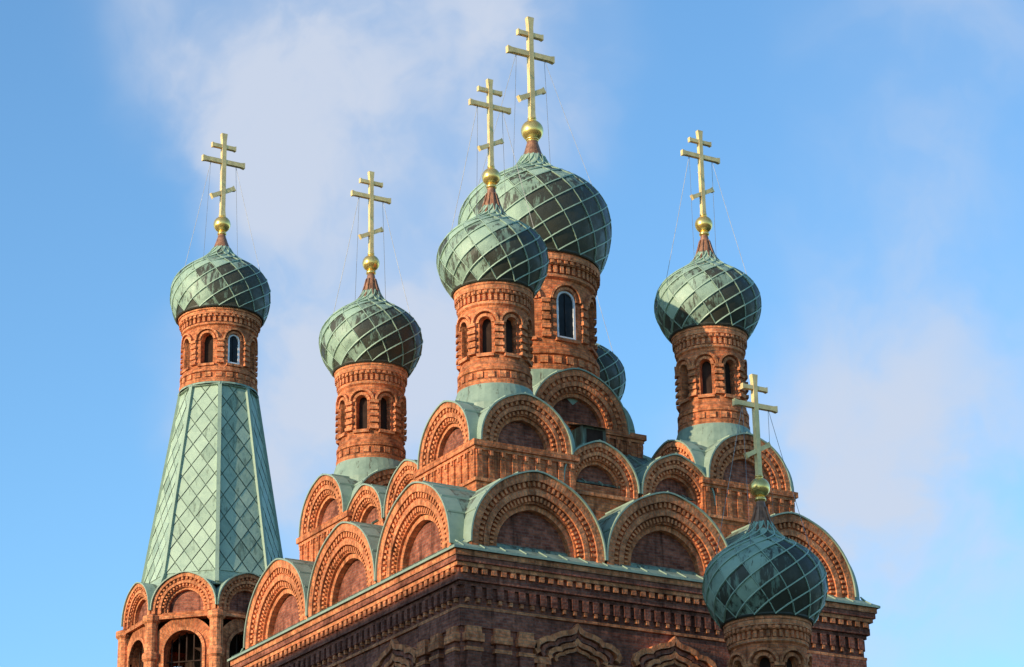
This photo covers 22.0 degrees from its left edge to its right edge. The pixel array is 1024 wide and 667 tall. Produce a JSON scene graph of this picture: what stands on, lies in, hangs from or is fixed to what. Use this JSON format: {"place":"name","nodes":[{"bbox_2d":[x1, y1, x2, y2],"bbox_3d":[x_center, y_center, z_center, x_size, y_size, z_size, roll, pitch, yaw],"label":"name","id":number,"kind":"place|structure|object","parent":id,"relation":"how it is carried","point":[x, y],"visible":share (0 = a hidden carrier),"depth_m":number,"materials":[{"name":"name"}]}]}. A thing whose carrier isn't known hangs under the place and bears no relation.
{"place":"outdoors","nodes":[
{"label":"outdoors","id":0,"kind":"place"},
{"bbox_2d":[116,571,260,666],"bbox_3d":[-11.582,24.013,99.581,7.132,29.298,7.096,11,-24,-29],"label":"bell tower body","id":1,"kind":"structure","parent":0,"point":[185,619],"depth_m":101.61,"materials":[{"name":"red brick"}]},
{"bbox_2d":[141,381,282,586],"bbox_3d":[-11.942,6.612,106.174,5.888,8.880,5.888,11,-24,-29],"label":"tent roof","id":2,"kind":"structure","parent":1,"relation":"on","point":[215,522],"depth_m":104.56,"materials":[{"name":"green metal"}]},
{"bbox_2d":[177,306,262,394],"bbox_3d":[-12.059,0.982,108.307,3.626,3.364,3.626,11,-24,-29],"label":"drum tower","id":3,"kind":"structure","parent":2,"relation":"on","point":[219,343],"depth_m":107.25,"materials":[{"name":"red brick"}]},
{"bbox_2d":[170,245,270,326],"bbox_3d":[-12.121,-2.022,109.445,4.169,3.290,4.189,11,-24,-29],"label":"onion dome","id":4,"kind":"structure","parent":3,"relation":"on","point":[221,275],"depth_m":107.71,"materials":[{"name":"green metal"}]},
{"bbox_2d":[214,234,229,247],"bbox_3d":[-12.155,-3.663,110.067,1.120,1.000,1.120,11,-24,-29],"label":"spike","id":5,"kind":"structure","parent":4,"relation":"on","point":[221,240],"depth_m":109.93,"materials":[{"name":"brown metal"}]},
{"bbox_2d":[213,215,230,234],"bbox_3d":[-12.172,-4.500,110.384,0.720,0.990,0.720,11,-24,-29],"label":"gilded orb tower","id":6,"kind":"structure","parent":5,"relation":"on","point":[222,224],"depth_m":110.15,"materials":[{"name":"gold metal"}]},
{"bbox_2d":[202,133,244,216],"bbox_3d":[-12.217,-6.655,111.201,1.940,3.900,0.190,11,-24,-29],"label":"cross","id":7,"kind":"structure","parent":6,"relation":"on","point":[224,147],"depth_m":111.22,"materials":[{"name":"gold metal"}]},
{"bbox_2d":[185,162,259,269],"bbox_3d":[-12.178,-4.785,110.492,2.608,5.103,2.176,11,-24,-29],"label":"guy wires","id":8,"kind":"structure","parent":4,"relation":"on","point":[206,217],"depth_m":110.59,"materials":[{"name":"grey metal"}]},
{"bbox_2d":[0,0,1023,666],"label":"sky","id":9,"kind":"structure","parent":0,"point":[870,170],"materials":[{"name":"blue"}]},
{"bbox_2d":[316,585,863,666],"bbox_3d":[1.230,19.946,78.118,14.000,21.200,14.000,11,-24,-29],"label":"nave walls","id":10,"kind":"structure","parent":0,"point":[627,643],"depth_m":74.88,"materials":[{"name":"red brick"}]},
{"bbox_2d":[230,548,876,666],"bbox_3d":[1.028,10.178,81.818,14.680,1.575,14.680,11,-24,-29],"label":"cornice courses","id":11,"kind":"object","parent":10,"relation":"attached to","point":[458,558],"visible":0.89,"depth_m":75.54,"materials":[{"name":"red brick"}]},
{"bbox_2d":[227,454,880,661],"bbox_3d":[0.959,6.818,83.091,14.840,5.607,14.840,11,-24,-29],"label":"roof","id":12,"kind":"structure","parent":11,"relation":"on","point":[564,558],"depth_m":75.94,"materials":[{"name":"green metal"}]},
{"bbox_2d":[296,466,397,561],"bbox_3d":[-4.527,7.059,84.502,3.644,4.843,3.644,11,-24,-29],"label":"cupola pedestal","id":13,"kind":"object","parent":12,"relation":"on","point":[324,512],"visible":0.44,"depth_m":84.19,"materials":[{"name":"red brick"}]},
{"bbox_2d":[334,362,407,480],"bbox_3d":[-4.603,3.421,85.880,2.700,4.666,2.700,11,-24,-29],"label":"drum","id":14,"kind":"object","parent":13,"relation":"on","point":[370,424],"visible":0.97,"depth_m":85.31,"materials":[{"name":"red brick"}]},
{"bbox_2d":[319,288,422,377],"bbox_3d":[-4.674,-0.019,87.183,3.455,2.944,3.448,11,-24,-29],"label":"onion dome","id":15,"kind":"structure","parent":14,"relation":"on","point":[370,326],"depth_m":85.78,"materials":[{"name":"green metal"}]},
{"bbox_2d":[359,273,381,297],"bbox_3d":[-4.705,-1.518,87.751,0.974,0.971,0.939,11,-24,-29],"label":"spike","id":16,"kind":"object","parent":15,"relation":"on","point":[370,281],"visible":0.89,"depth_m":87.62,"materials":[{"name":"brown metal"}]},
{"bbox_2d":[362,253,379,274],"bbox_3d":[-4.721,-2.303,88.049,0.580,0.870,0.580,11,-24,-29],"label":"gilded orb","id":17,"kind":"object","parent":16,"relation":"on","point":[371,263],"visible":1,"depth_m":87.86,"materials":[{"name":"gold metal"}]},
{"bbox_2d":[351,171,390,254],"bbox_3d":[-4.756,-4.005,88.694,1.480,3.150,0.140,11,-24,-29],"label":"cross","id":18,"kind":"object","parent":17,"relation":"on","point":[371,183],"visible":1,"depth_m":88.73,"materials":[{"name":"gold metal"}]},
{"bbox_2d":[333,198,409,312],"bbox_3d":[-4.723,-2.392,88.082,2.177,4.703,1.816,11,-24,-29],"label":"guy wires","id":19,"kind":"object","parent":15,"relation":"attached to","point":[384,256],"visible":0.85,"depth_m":88.18,"materials":[{"name":"grey metal"}]},
{"bbox_2d":[414,392,579,492],"bbox_3d":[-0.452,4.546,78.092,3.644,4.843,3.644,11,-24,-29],"label":"cupola pedestal","id":20,"kind":"object","parent":12,"relation":"on","point":[470,446],"visible":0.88,"depth_m":77.30,"materials":[{"name":"red brick"}]},
{"bbox_2d":[454,280,533,407],"bbox_3d":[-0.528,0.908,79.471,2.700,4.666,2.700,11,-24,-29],"label":"drum","id":21,"kind":"object","parent":20,"relation":"on","point":[494,349],"visible":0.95,"depth_m":78.91,"materials":[{"name":"red brick"}]},
{"bbox_2d":[436,203,548,299],"bbox_3d":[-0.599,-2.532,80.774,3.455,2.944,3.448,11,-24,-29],"label":"onion dome","id":22,"kind":"structure","parent":21,"relation":"on","point":[492,244],"depth_m":79.37,"materials":[{"name":"green metal"}]},
{"bbox_2d":[478,187,503,213],"bbox_3d":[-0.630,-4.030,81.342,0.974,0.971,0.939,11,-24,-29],"label":"spike","id":23,"kind":"object","parent":22,"relation":"on","point":[491,195],"visible":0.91,"depth_m":81.20,"materials":[{"name":"brown metal"}]},
{"bbox_2d":[482,165,499,188],"bbox_3d":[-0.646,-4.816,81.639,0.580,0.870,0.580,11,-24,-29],"label":"gilded orb","id":24,"kind":"object","parent":23,"relation":"on","point":[491,177],"visible":1,"depth_m":81.45,"materials":[{"name":"gold metal"}]},
{"bbox_2d":[468,79,510,168],"bbox_3d":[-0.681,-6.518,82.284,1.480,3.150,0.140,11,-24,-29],"label":"cross","id":25,"kind":"object","parent":24,"relation":"on","point":[490,106],"visible":1,"depth_m":82.33,"materials":[{"name":"gold metal"}]},
{"bbox_2d":[451,105,533,229],"bbox_3d":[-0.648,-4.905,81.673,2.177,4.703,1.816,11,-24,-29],"label":"guy wires","id":26,"kind":"object","parent":22,"relation":"attached to","point":[503,152],"visible":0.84,"depth_m":81.86,"materials":[{"name":"grey metal"}]},
{"bbox_2d":[346,439,715,525],"bbox_3d":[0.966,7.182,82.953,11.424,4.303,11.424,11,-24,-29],"label":"kokoshniks","id":27,"kind":"object","parent":12,"relation":"on","point":[601,461],"visible":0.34,"depth_m":79.27,"materials":[{"name":"red brick"}]},
{"bbox_2d":[243,469,859,648],"bbox_3d":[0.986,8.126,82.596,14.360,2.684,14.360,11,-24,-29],"label":"kokoshniks","id":28,"kind":"object","parent":12,"relation":"on","point":[537,509],"visible":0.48,"depth_m":76.89,"materials":[{"name":"red brick"}]},
{"bbox_2d":[570,424,606,446],"bbox_3d":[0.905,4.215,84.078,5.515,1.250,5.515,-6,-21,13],"label":"dormers","id":29,"kind":"object","parent":12,"relation":"on","point":[582,433],"visible":0.09,"depth_m":81.49,"materials":[{"name":"green metal"}]},
{"bbox_2d":[532,367,646,457],"bbox_3d":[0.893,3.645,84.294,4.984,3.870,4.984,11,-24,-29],"label":"central pedestal","id":30,"kind":"object","parent":12,"relation":"on","point":[598,403],"visible":0.29,"depth_m":83.05,"materials":[{"name":"red brick"}]},
{"bbox_2d":[529,247,599,404],"bbox_3d":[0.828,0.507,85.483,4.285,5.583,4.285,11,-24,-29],"label":"dome drum","id":31,"kind":"object","parent":30,"relation":"on","point":[563,315],"visible":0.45,"depth_m":84.30,"materials":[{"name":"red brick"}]},
{"bbox_2d":[458,152,611,273],"bbox_3d":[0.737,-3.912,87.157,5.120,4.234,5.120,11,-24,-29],"label":"onion dome","id":32,"kind":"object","parent":31,"relation":"on","point":[569,213],"visible":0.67,"depth_m":85.03,"materials":[{"name":"green metal"}]},
{"bbox_2d":[523,140,541,154],"bbox_3d":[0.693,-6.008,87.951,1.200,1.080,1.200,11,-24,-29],"label":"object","id":33,"kind":"object","parent":32,"relation":"on","point":[532,146],"visible":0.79,"depth_m":87.80,"materials":[{"name":"red metal"}]},
{"bbox_2d":[521,117,542,141],"bbox_3d":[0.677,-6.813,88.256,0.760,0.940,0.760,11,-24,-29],"label":"gilded ball","id":34,"kind":"object","parent":33,"relation":"on","point":[532,129],"visible":1,"depth_m":87.97,"materials":[{"name":"gold metal"}]},
{"bbox_2d":[478,53,591,184],"bbox_3d":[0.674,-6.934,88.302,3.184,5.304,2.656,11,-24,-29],"label":"guy wires","id":35,"kind":"object","parent":32,"relation":"on","point":[547,117],"visible":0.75,"depth_m":88.39,"materials":[{"name":"grey metal"}]},
{"bbox_2d":[506,16,554,119],"bbox_3d":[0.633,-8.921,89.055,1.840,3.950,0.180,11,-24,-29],"label":"cross","id":36,"kind":"object","parent":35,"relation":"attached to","point":[530,54],"visible":1,"depth_m":89.07,"materials":[{"name":"gold metal"}]},
{"bbox_2d":[650,432,797,537],"bbox_3d":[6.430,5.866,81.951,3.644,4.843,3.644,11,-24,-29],"label":"cupola pedestal","id":37,"kind":"object","parent":12,"relation":"on","point":[713,462],"visible":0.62,"depth_m":80.90,"materials":[{"name":"red brick"}]},
{"bbox_2d":[671,325,750,446],"bbox_3d":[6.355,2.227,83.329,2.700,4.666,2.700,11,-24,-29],"label":"drum","id":38,"kind":"object","parent":37,"relation":"on","point":[710,370],"visible":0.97,"depth_m":82.76,"materials":[{"name":"red brick"}]},
{"bbox_2d":[654,250,761,343],"bbox_3d":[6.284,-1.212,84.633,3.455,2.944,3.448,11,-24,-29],"label":"onion dome","id":39,"kind":"structure","parent":38,"relation":"on","point":[707,289],"depth_m":83.23,"materials":[{"name":"green metal"}]},
{"bbox_2d":[693,235,716,260],"bbox_3d":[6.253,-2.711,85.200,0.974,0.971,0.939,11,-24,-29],"label":"spike","id":40,"kind":"object","parent":39,"relation":"on","point":[704,243],"visible":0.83,"depth_m":85.06,"materials":[{"name":"brown metal"}]},
{"bbox_2d":[695,213,712,236],"bbox_3d":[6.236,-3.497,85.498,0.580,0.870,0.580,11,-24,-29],"label":"gilded orb","id":41,"kind":"object","parent":40,"relation":"on","point":[703,224],"visible":1,"depth_m":85.30,"materials":[{"name":"gold metal"}]},
{"bbox_2d":[680,130,719,215],"bbox_3d":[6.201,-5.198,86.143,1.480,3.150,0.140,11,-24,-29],"label":"cross","id":42,"kind":"object","parent":41,"relation":"on","point":[700,157],"visible":1,"depth_m":86.18,"materials":[{"name":"gold metal"}]},
{"bbox_2d":[666,156,746,277],"bbox_3d":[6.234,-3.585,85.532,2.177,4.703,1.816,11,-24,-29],"label":"guy wires","id":43,"kind":"object","parent":39,"relation":"attached to","point":[692,219],"visible":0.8,"depth_m":85.60,"materials":[{"name":"grey metal"}]},
{"bbox_2d":[252,566,868,666],"bbox_3d":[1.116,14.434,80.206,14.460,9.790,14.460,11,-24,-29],"label":"cornice ornament","id":44,"kind":"object","parent":10,"relation":"on","point":[501,625],"visible":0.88,"depth_m":74.28,"materials":[{"name":"red brick"}]},
{"bbox_3d":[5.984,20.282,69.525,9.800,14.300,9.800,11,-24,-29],"label":"apse","id":45,"kind":"object","parent":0,"visible":0},
{"bbox_2d":[723,615,811,666],"bbox_3d":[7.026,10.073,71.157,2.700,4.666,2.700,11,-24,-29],"label":"drum apse","id":46,"kind":"structure","parent":45,"relation":"on","point":[768,641],"depth_m":70.83,"materials":[{"name":"red brick"}]},
{"bbox_2d":[702,520,827,630],"bbox_3d":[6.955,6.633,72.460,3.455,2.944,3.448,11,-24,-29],"label":"onion dome","id":47,"kind":"object","parent":46,"relation":"on","point":[769,571],"visible":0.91,"depth_m":71.08,"materials":[{"name":"green metal"}]},
{"bbox_2d":[748,500,775,531],"bbox_3d":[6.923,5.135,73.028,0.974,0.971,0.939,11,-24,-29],"label":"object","id":48,"kind":"structure","parent":47,"relation":"on","point":[760,512],"depth_m":72.88,"materials":[{"name":"brown metal"}]},
{"bbox_2d":[749,475,769,501],"bbox_3d":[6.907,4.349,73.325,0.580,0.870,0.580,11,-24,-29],"label":"gilded ball","id":49,"kind":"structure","parent":48,"relation":"on","point":[759,488],"depth_m":73.13,"materials":[{"name":"gold metal"}]},
{"bbox_2d":[732,374,777,477],"bbox_3d":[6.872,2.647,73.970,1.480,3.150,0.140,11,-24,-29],"label":"cross apse","id":50,"kind":"structure","parent":49,"relation":"on","point":[754,405],"depth_m":74.01,"materials":[{"name":"gold metal"}]},
{"bbox_2d":[716,406,810,553],"bbox_3d":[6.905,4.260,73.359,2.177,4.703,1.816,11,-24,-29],"label":"guy wires","id":51,"kind":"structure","parent":47,"relation":"on","point":[746,476],"depth_m":73.47,"materials":[{"name":"grey metal"}]},
{"bbox_3d":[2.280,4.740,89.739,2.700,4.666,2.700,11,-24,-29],"label":"drum","id":52,"kind":"object","parent":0,"visible":0},
{"bbox_2d":[595,343,625,400],"bbox_3d":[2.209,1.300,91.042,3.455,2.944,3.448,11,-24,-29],"label":"onion dome","id":53,"kind":"structure","parent":52,"relation":"on","point":[612,374],"depth_m":89.93,"materials":[{"name":"green metal"}]}
]}

